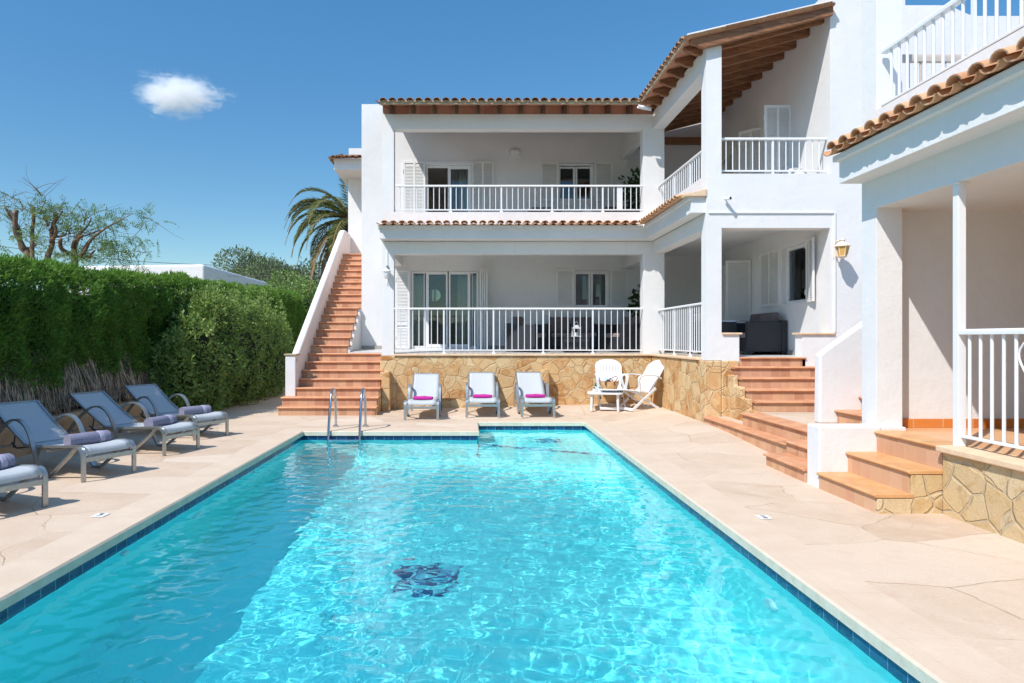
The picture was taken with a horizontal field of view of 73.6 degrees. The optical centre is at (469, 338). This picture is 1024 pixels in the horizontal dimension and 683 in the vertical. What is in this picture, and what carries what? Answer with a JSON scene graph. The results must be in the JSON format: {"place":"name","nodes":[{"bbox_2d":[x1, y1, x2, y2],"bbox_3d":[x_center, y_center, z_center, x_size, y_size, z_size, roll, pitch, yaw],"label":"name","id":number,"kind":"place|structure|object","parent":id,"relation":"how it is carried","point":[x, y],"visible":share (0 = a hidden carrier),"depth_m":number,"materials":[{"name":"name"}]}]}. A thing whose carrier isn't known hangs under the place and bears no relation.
{"place":"outdoors","nodes":[
{"label":"outdoors","id":0,"kind":"place"},
{"bbox_2d":[1,246,321,265],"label":"power line","id":1,"kind":"object","parent":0,"point":[161,262],"visible":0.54,"depth_m":33.99,"materials":[{"name":"metal"}]},
{"bbox_2d":[0,0,1018,434],"label":"sky","id":2,"kind":"structure","parent":0,"point":[214,115],"materials":[{"name":"blue"}]},
{"bbox_2d":[0,387,1023,678],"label":"pool deck","id":3,"kind":"structure","parent":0,"point":[958,579],"depth_m":5.91,"materials":[{"name":"beige stone"}]},
{"bbox_2d":[0,464,47,506],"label":"sun lounger","id":4,"kind":"object","parent":3,"relation":"on","point":[24,473],"visible":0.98,"depth_m":5.81,"materials":[{"name":"fabric"}]},
{"bbox_2d":[0,453,15,469],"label":"rolled towel","id":5,"kind":"object","parent":4,"relation":"on","point":[7,460],"visible":1,"depth_m":5.89,"materials":[{"name":"fabric"}]},
{"bbox_2d":[0,400,135,481],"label":"sun lounger","id":6,"kind":"object","parent":3,"relation":"on","point":[34,426],"visible":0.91,"depth_m":7.52,"materials":[{"name":"fabric"}]},
{"bbox_2d":[63,430,111,444],"bbox_3d":[-4.089,1.058,7.317,0.167,0.125,0.445,0,0,31],"label":"rolled towel","id":7,"kind":"object","parent":6,"relation":"on","point":[92,437],"visible":0.95,"depth_m":7.25,"materials":[{"name":"fabric"}]},
{"bbox_2d":[0,398,160,457],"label":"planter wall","id":8,"kind":"structure","parent":3,"relation":"on","point":[7,435],"depth_m":9.47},
{"bbox_2d":[0,251,306,425],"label":"conifer hedge","id":9,"kind":"object","parent":8,"relation":"on","point":[59,342],"visible":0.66,"depth_m":9.99,"materials":[{"name":"green plant"}]},
{"bbox_2d":[91,513,109,516],"bbox_3d":[-3.030,1.443,5.600,0.100,0.005,0.110,0,0,0],"label":"depth plate","id":10,"kind":"object","parent":3,"relation":"on","point":[100,514],"visible":1,"depth_m":5.59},
{"bbox_2d":[67,391,199,455],"bbox_3d":[-4.487,1.085,9.027,1.720,0.730,0.630,0,0,20],"label":"sun lounger","id":11,"kind":"object","parent":3,"relation":"on","point":[104,410],"visible":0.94,"depth_m":9.01,"materials":[{"name":"fabric"}]},
{"bbox_2d":[143,414,176,425],"bbox_3d":[-4.008,1.058,8.855,0.167,0.125,0.445,0,0,16],"label":"rolled towel","id":12,"kind":"object","parent":11,"relation":"on","point":[163,420],"visible":0.97,"depth_m":8.77,"materials":[{"name":"fabric"}]},
{"bbox_2d":[118,384,228,439],"bbox_3d":[-4.536,1.085,10.422,1.720,0.730,0.630,0,0,29],"label":"sun lounger","id":13,"kind":"object","parent":3,"relation":"on","point":[154,400],"visible":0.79,"depth_m":10.49,"materials":[{"name":"fabric"}]},
{"bbox_2d":[179,405,211,414],"bbox_3d":[-4.088,1.058,10.176,0.167,0.125,0.445,0,0,37],"label":"rolled towel","id":14,"kind":"object","parent":13,"relation":"on","point":[200,409],"visible":0.95,"depth_m":10.11,"materials":[{"name":"fabric"}]},
{"bbox_2d":[147,276,295,416],"bbox_3d":[-5.278,0.106,15.287,1.719,2.954,7.093,0,0,0],"label":"broadleaf shrub","id":15,"kind":"object","parent":3,"relation":"on","point":[225,346],"visible":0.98,"depth_m":13.58,"materials":[{"name":"green plant"}]},
{"bbox_2d":[277,230,383,415],"bbox_3d":[-2.710,-0.765,16.336,1.890,4.530,6.896,0,0,0],"label":"outdoor staircase","id":16,"kind":"structure","parent":3,"relation":"on","point":[321,361],"depth_m":14.49,"materials":[{"name":"tile"}]},
{"bbox_2d":[404,373,441,419],"bbox_3d":[-0.865,1.066,12.918,0.630,0.762,1.476,0,0,0],"label":"sun lounger","id":17,"kind":"object","parent":3,"relation":"on","point":[426,384],"visible":0.89,"depth_m":13.23,"materials":[{"name":"metal"}]},
{"bbox_2d":[413,396,432,399],"bbox_3d":[-0.861,1.087,12.590,0.359,0.070,0.170,0,0,3],"label":"folded towel","id":18,"kind":"object","parent":17,"relation":"on","point":[422,397],"visible":1,"depth_m":12.51,"materials":[{"name":"pink fabric"}]},
{"bbox_2d":[465,372,499,417],"bbox_3d":[0.235,1.054,13.188,0.630,0.762,1.476,0,0,0],"label":"sun lounger","id":19,"kind":"object","parent":3,"relation":"on","point":[481,383],"visible":0.89,"depth_m":13.50,"materials":[{"name":"metal"}]},
{"bbox_2d":[473,394,491,397],"bbox_3d":[0.239,1.075,12.860,0.359,0.070,0.170,0,0,4],"label":"folded towel","id":20,"kind":"object","parent":19,"relation":"on","point":[482,396],"visible":0.98,"depth_m":12.78,"materials":[{"name":"pink fabric"}]},
{"bbox_2d":[0,419,1023,682],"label":"swimming pool","id":21,"kind":"structure","parent":3,"relation":"in","point":[904,643],"depth_m":4.76,"materials":[{"name":"stone"}]},
{"bbox_2d":[327,388,368,440],"bbox_3d":[-1.970,1.619,10.985,0.590,1.661,0.709,0,0,0],"label":"pool ladder","id":22,"kind":"object","parent":21,"relation":"attached to","point":[363,390],"visible":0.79,"depth_m":10.84,"materials":[{"name":"metal"}]},
{"bbox_2d":[0,429,907,682],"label":"water","id":23,"kind":"structure","parent":21,"relation":"in","point":[532,556],"depth_m":4.31,"materials":[{"name":"blue liquid"}]},
{"bbox_2d":[513,372,554,416],"bbox_3d":[1.219,1.049,13.167,0.630,0.763,1.476,0,0,-2],"label":"sun lounger","id":24,"kind":"object","parent":3,"relation":"on","point":[528,383],"visible":0.91,"depth_m":13.45,"materials":[{"name":"metal"}]},
{"bbox_2d":[525,394,544,397],"bbox_3d":[1.235,1.069,12.840,0.359,0.070,0.170,0,0,-5],"label":"folded towel","id":25,"kind":"object","parent":24,"relation":"on","point":[534,395],"visible":1,"depth_m":12.77,"materials":[{"name":"pink fabric"}]},
{"bbox_2d":[587,391,622,410],"bbox_3d":[2.620,1.202,13.240,0.670,0.343,0.670,0,0,12],"label":"table","id":26,"kind":"object","parent":3,"relation":"on","point":[592,393],"visible":0.9,"depth_m":13.03,"materials":[{"name":"white plastic"}]},
{"bbox_2d":[600,376,618,388],"bbox_3d":[2.709,0.850,13.246,0.370,0.269,0.245,0,0,8],"label":"straw basket","id":27,"kind":"object","parent":26,"relation":"on","point":[612,384],"visible":0.81,"depth_m":13.16,"materials":[{"name":"wicker"}]},
{"bbox_2d":[598,374,606,382],"bbox_3d":[2.584,0.770,13.311,0.245,0.190,0.070,0,0,-6],"label":"magazine","id":28,"kind":"object","parent":27,"relation":"in","point":[602,377],"visible":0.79,"depth_m":13.31,"materials":[{"name":"white paper"}]},
{"bbox_2d":[594,359,627,409],"bbox_3d":[2.772,0.891,13.492,0.621,0.956,0.874,0,0,4],"label":"folding armchair","id":29,"kind":"object","parent":3,"relation":"on","point":[599,369],"visible":0.82,"depth_m":13.68,"materials":[{"name":"white plastic"}]},
{"bbox_2d":[619,360,663,410],"bbox_3d":[3.340,0.887,13.185,0.874,0.956,0.621,0,0,-22],"label":"folding armchair","id":30,"kind":"object","parent":3,"relation":"on","point":[650,377],"visible":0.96,"depth_m":13.22,"materials":[{"name":"white plastic"}]},
{"bbox_2d":[328,0,1018,422],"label":"villa","id":31,"kind":"object","parent":3,"relation":"on","point":[760,242],"visible":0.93,"depth_m":13.96,"materials":[{"name":"paint"}]},
{"bbox_2d":[383,266,390,278],"bbox_3d":[-1.690,-1.365,13.906,0.170,0.270,0.178,0,0,0],"label":"bulkhead lantern","id":32,"kind":"object","parent":31,"relation":"attached to","point":[386,271],"visible":1,"depth_m":13.85,"materials":[{"name":"white paint"}]},
{"bbox_2d":[429,283,445,307],"bbox_3d":[-0.930,-1.150,18.000,0.667,0.667,0.178,0,0,0],"label":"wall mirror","id":33,"kind":"object","parent":31,"relation":"attached to","point":[437,295],"depth_m":17.94,"materials":[{"name":"mirror"}]},
{"bbox_2d":[411,271,478,348],"bbox_3d":[-0.597,-0.693,16.359,1.608,1.851,0.082,0,0,0],"label":"glass door","id":34,"kind":"structure","parent":31,"relation":"in","point":[448,345],"depth_m":16.32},
{"bbox_2d":[426,161,470,211],"bbox_3d":[-0.508,-3.248,16.317,1.092,1.953,0.165,0,0,0],"label":"glass door","id":35,"kind":"structure","parent":31,"relation":"in","point":[450,168],"depth_m":16.32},
{"bbox_2d":[510,150,519,154],"bbox_3d":[1.070,-4.426,16.200,0.210,0.099,0.090,0,0,0],"label":"wall lamp","id":36,"kind":"object","parent":31,"relation":"attached to","point":[514,152],"visible":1,"depth_m":16.16,"materials":[{"name":"white paint"}]},
{"bbox_2d":[394,185,641,211],"bbox_3d":[0.995,-2.885,14.050,5.100,0.564,0.055,0,0,0],"label":"railing","id":37,"kind":"object","parent":31,"relation":"on","point":[619,197],"visible":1,"depth_m":14.04,"materials":[{"name":"white metal"}]},
{"bbox_2d":[394,308,642,353],"bbox_3d":[0.995,-0.168,14.030,5.100,0.946,0.055,0,0,0],"label":"railing","id":38,"kind":"object","parent":31,"relation":"on","point":[524,309],"visible":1,"depth_m":14.02,"materials":[{"name":"white metal"}]},
{"bbox_2d":[505,316,547,351],"bbox_3d":[1.250,-0.110,15.020,0.720,0.770,0.760,0,0,28],"label":"rattan armchair","id":39,"kind":"object","parent":31,"relation":"on","point":[521,335],"visible":0.85,"depth_m":14.74,"materials":[{"name":"black wicker"}]},
{"bbox_2d":[528,207,561,211],"bbox_3d":[1.660,-2.635,15.450,0.740,0.770,0.720,0,0,0],"label":"rattan armchair","id":40,"kind":"object","parent":31,"relation":"on","point":[542,208],"visible":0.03,"depth_m":15.61,"materials":[{"name":"grey wicker"}]},
{"bbox_2d":[548,317,599,349],"bbox_3d":[2.360,-0.125,15.780,1.280,0.770,0.720,0,0,0],"label":"rattan sofa","id":41,"kind":"object","parent":31,"relation":"on","point":[564,329],"visible":0.59,"depth_m":15.90,"materials":[{"name":"black wicker"}]},
{"bbox_2d":[560,337,589,351],"bbox_3d":[2.270,0.117,14.720,0.570,0.335,0.530,0,0,0],"label":"rattan table","id":42,"kind":"object","parent":31,"relation":"on","point":[571,343],"visible":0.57,"depth_m":14.47,"materials":[{"name":"black wicker"}]},
{"bbox_2d":[571,322,579,336],"bbox_3d":[2.290,-0.215,14.700,0.170,0.326,0.170,0,0,-11],"label":"candle lantern","id":43,"kind":"object","parent":42,"relation":"on","point":[578,328],"visible":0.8,"depth_m":14.67,"materials":[{"name":"white paint"}]},
{"bbox_2d":[559,164,592,199],"bbox_3d":[2.536,-3.750,16.359,0.840,0.889,0.082,0,0,0],"label":"window","id":44,"kind":"structure","parent":31,"relation":"in","point":[575,169],"depth_m":16.32,"materials":[{"name":"white glass"}]},
{"bbox_2d":[574,271,608,306],"bbox_3d":[2.903,-1.178,16.359,0.842,0.900,0.082,0,0,0],"label":"window","id":45,"kind":"structure","parent":31,"relation":"in","point":[590,274],"depth_m":16.32,"materials":[{"name":"white glass"}]},
{"bbox_2d":[600,316,639,351],"bbox_3d":[3.380,-0.110,15.000,0.720,0.770,0.760,0,0,-28],"label":"rattan armchair","id":46,"kind":"object","parent":31,"relation":"on","point":[629,332],"visible":0.77,"depth_m":14.72,"materials":[{"name":"black wicker"}]},
{"bbox_2d":[604,206,638,211],"bbox_3d":[3.330,-2.635,15.350,0.760,0.770,0.720,0,0,0],"label":"rattan armchair","id":47,"kind":"object","parent":31,"relation":"on","point":[613,207],"visible":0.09,"depth_m":15.51,"materials":[{"name":"grey wicker"}]},
{"bbox_2d":[626,283,639,349],"bbox_3d":[3.866,-0.505,15.633,0.595,1.531,0.613,0,0,0],"label":"leafy plant","id":48,"kind":"object","parent":31,"relation":"on","point":[636,297],"visible":0.2,"depth_m":15.60,"materials":[{"name":"green plant"}]},
{"bbox_2d":[616,166,666,211],"bbox_3d":[3.927,-3.120,15.573,1.232,1.741,1.313,0,0,0],"label":"leafy plant","id":49,"kind":"object","parent":31,"relation":"on","point":[633,195],"visible":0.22,"depth_m":15.46,"materials":[{"name":"green plant"}]},
{"bbox_2d":[658,151,700,204],"bbox_3d":[3.870,-2.875,12.520,0.055,0.531,2.920,0,0,0],"label":"railing","id":50,"kind":"object","parent":31,"relation":"on","point":[687,164],"visible":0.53,"depth_m":12.52,"materials":[{"name":"white metal"}]},
{"bbox_2d":[658,302,700,355],"bbox_3d":[3.870,-0.152,12.520,0.055,0.915,2.920,0,0,0],"label":"railing","id":51,"kind":"object","parent":31,"relation":"on","point":[688,306],"visible":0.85,"depth_m":12.58,"materials":[{"name":"white metal"}]},
{"bbox_2d":[687,313,736,353],"bbox_3d":[4.630,-0.100,13.100,0.720,0.770,0.720,0,0,0],"label":"rattan armchair","id":52,"kind":"object","parent":31,"relation":"on","point":[729,327],"visible":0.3,"depth_m":12.74,"materials":[{"name":"black wicker"}]},
{"bbox_2d":[737,312,786,354],"bbox_3d":[5.330,-0.100,12.880,0.720,0.770,1.300,0,0,0],"label":"rattan sofa","id":53,"kind":"object","parent":31,"relation":"on","point":[764,332],"visible":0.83,"depth_m":12.23,"materials":[{"name":"black wicker"}]},
{"bbox_2d":[722,138,826,173],"bbox_3d":[4.848,-2.920,10.930,1.705,0.599,0.055,0,0,0],"label":"railing","id":54,"kind":"object","parent":31,"relation":"on","point":[772,170],"visible":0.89,"depth_m":10.92,"materials":[{"name":"white metal"}]},
{"bbox_2d":[782,163,806,173],"bbox_3d":[5.429,-2.651,11.736,0.874,0.956,0.621,0,0,-30],"label":"folding armchair","id":55,"kind":"object","parent":31,"relation":"on","point":[789,166],"visible":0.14,"depth_m":11.89,"materials":[{"name":"white plastic"}]},
{"bbox_2d":[787,244,805,302],"bbox_3d":[5.835,-1.145,12.035,0.070,1.010,0.930,0,0,0],"label":"window","id":56,"kind":"structure","parent":31,"relation":"in","point":[796,256],"depth_m":12.20,"materials":[{"name":"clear glass"}]},
{"bbox_2d":[833,237,850,258],"bbox_3d":[5.785,-1.413,10.649,0.208,0.325,0.339,0,0,0],"label":"wall lantern","id":57,"kind":"object","parent":31,"relation":"attached to","point":[842,246],"depth_m":10.56,"materials":[{"name":"yellow glass"}]},
{"bbox_2d":[755,515,772,518],"bbox_3d":[2.385,1.443,5.540,0.100,0.005,0.110,0,0,0],"label":"depth plate","id":58,"kind":"object","parent":3,"relation":"on","point":[763,516],"visible":1,"depth_m":5.53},
{"bbox_2d":[702,357,837,481],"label":"garden steps","id":59,"kind":"structure","parent":3,"relation":"on","point":[770,405],"depth_m":9.89,"materials":[{"name":"tile"}]},
{"bbox_2d":[814,321,861,423],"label":"wall","id":60,"kind":"structure","parent":59,"relation":"on","point":[838,380],"depth_m":8.50,"materials":[{"name":"paint"}]},
{"bbox_2d":[807,0,1023,543],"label":"porch","id":61,"kind":"object","parent":3,"relation":"on","point":[906,158],"visible":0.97,"depth_m":6.62,"materials":[{"name":"paint"}]},
{"bbox_2d":[902,54,968,87],"bbox_3d":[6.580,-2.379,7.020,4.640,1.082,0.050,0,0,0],"label":"table","id":62,"kind":"object","parent":61,"relation":"on","point":[937,58],"visible":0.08,"depth_m":7.00,"materials":[{"name":"white"}]},
{"bbox_2d":[881,0,1023,98],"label":"railing","id":63,"kind":"object","parent":61,"relation":"on","point":[941,12],"visible":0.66,"depth_m":5.82,"materials":[{"name":"white metal"}]},
{"bbox_2d":[949,182,1023,449],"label":"railing","id":64,"kind":"object","parent":61,"relation":"on","point":[960,333],"visible":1,"depth_m":5.59,"materials":[{"name":"white metal"}]},
{"label":"ground","id":65,"kind":"structure","parent":0,"visible":0},
{"bbox_2d":[0,166,66,284],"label":"pollarded tree","id":66,"kind":"object","parent":65,"relation":"on","point":[18,233],"visible":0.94,"depth_m":15.57,"materials":[{"name":"green plant"}]},
{"bbox_2d":[16,190,102,259],"bbox_3d":[-9.403,-0.971,15.583,1.725,4.850,1.532,0,0,0],"label":"pollarded tree","id":67,"kind":"object","parent":65,"relation":"on","point":[53,232],"visible":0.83,"depth_m":15.55,"materials":[{"name":"green plant"}]},
{"bbox_2d":[27,195,177,293],"bbox_3d":[-8.276,-0.865,15.593,3.501,4.639,1.500,0,0,0],"label":"pollarded tree","id":68,"kind":"object","parent":65,"relation":"on","point":[75,257],"visible":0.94,"depth_m":15.53,"materials":[{"name":"green plant"}]},
{"bbox_2d":[80,264,274,294],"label":"neighbour house","id":69,"kind":"structure","parent":65,"relation":"on","point":[204,272],"depth_m":30.02,"materials":[{"name":"paint"}]},
{"bbox_2d":[210,244,297,281],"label":"olive tree","id":70,"kind":"object","parent":65,"relation":"on","point":[240,262],"visible":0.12,"depth_m":44.01,"materials":[{"name":"green plant"}]},
{"bbox_2d":[232,253,321,296],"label":"olive tree","id":71,"kind":"object","parent":65,"relation":"on","point":[303,270],"visible":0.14,"depth_m":41.01,"materials":[{"name":"green plant"}]},
{"bbox_2d":[266,266,318,317],"bbox_3d":[-7.796,-0.822,30.236,4.857,4.662,4.082,0,0,0],"label":"olive tree","id":72,"kind":"object","parent":65,"relation":"on","point":[307,298],"visible":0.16,"depth_m":29.34,"materials":[{"name":"green plant"}]},
{"bbox_2d":[284,178,347,289],"bbox_3d":[-4.504,-2.115,24.947,4.755,7.168,4.773,0,0,0],"label":"date palm","id":73,"kind":"object","parent":65,"relation":"on","point":[329,237],"visible":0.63,"depth_m":24.61,"materials":[{"name":"green plant"}]}
]}

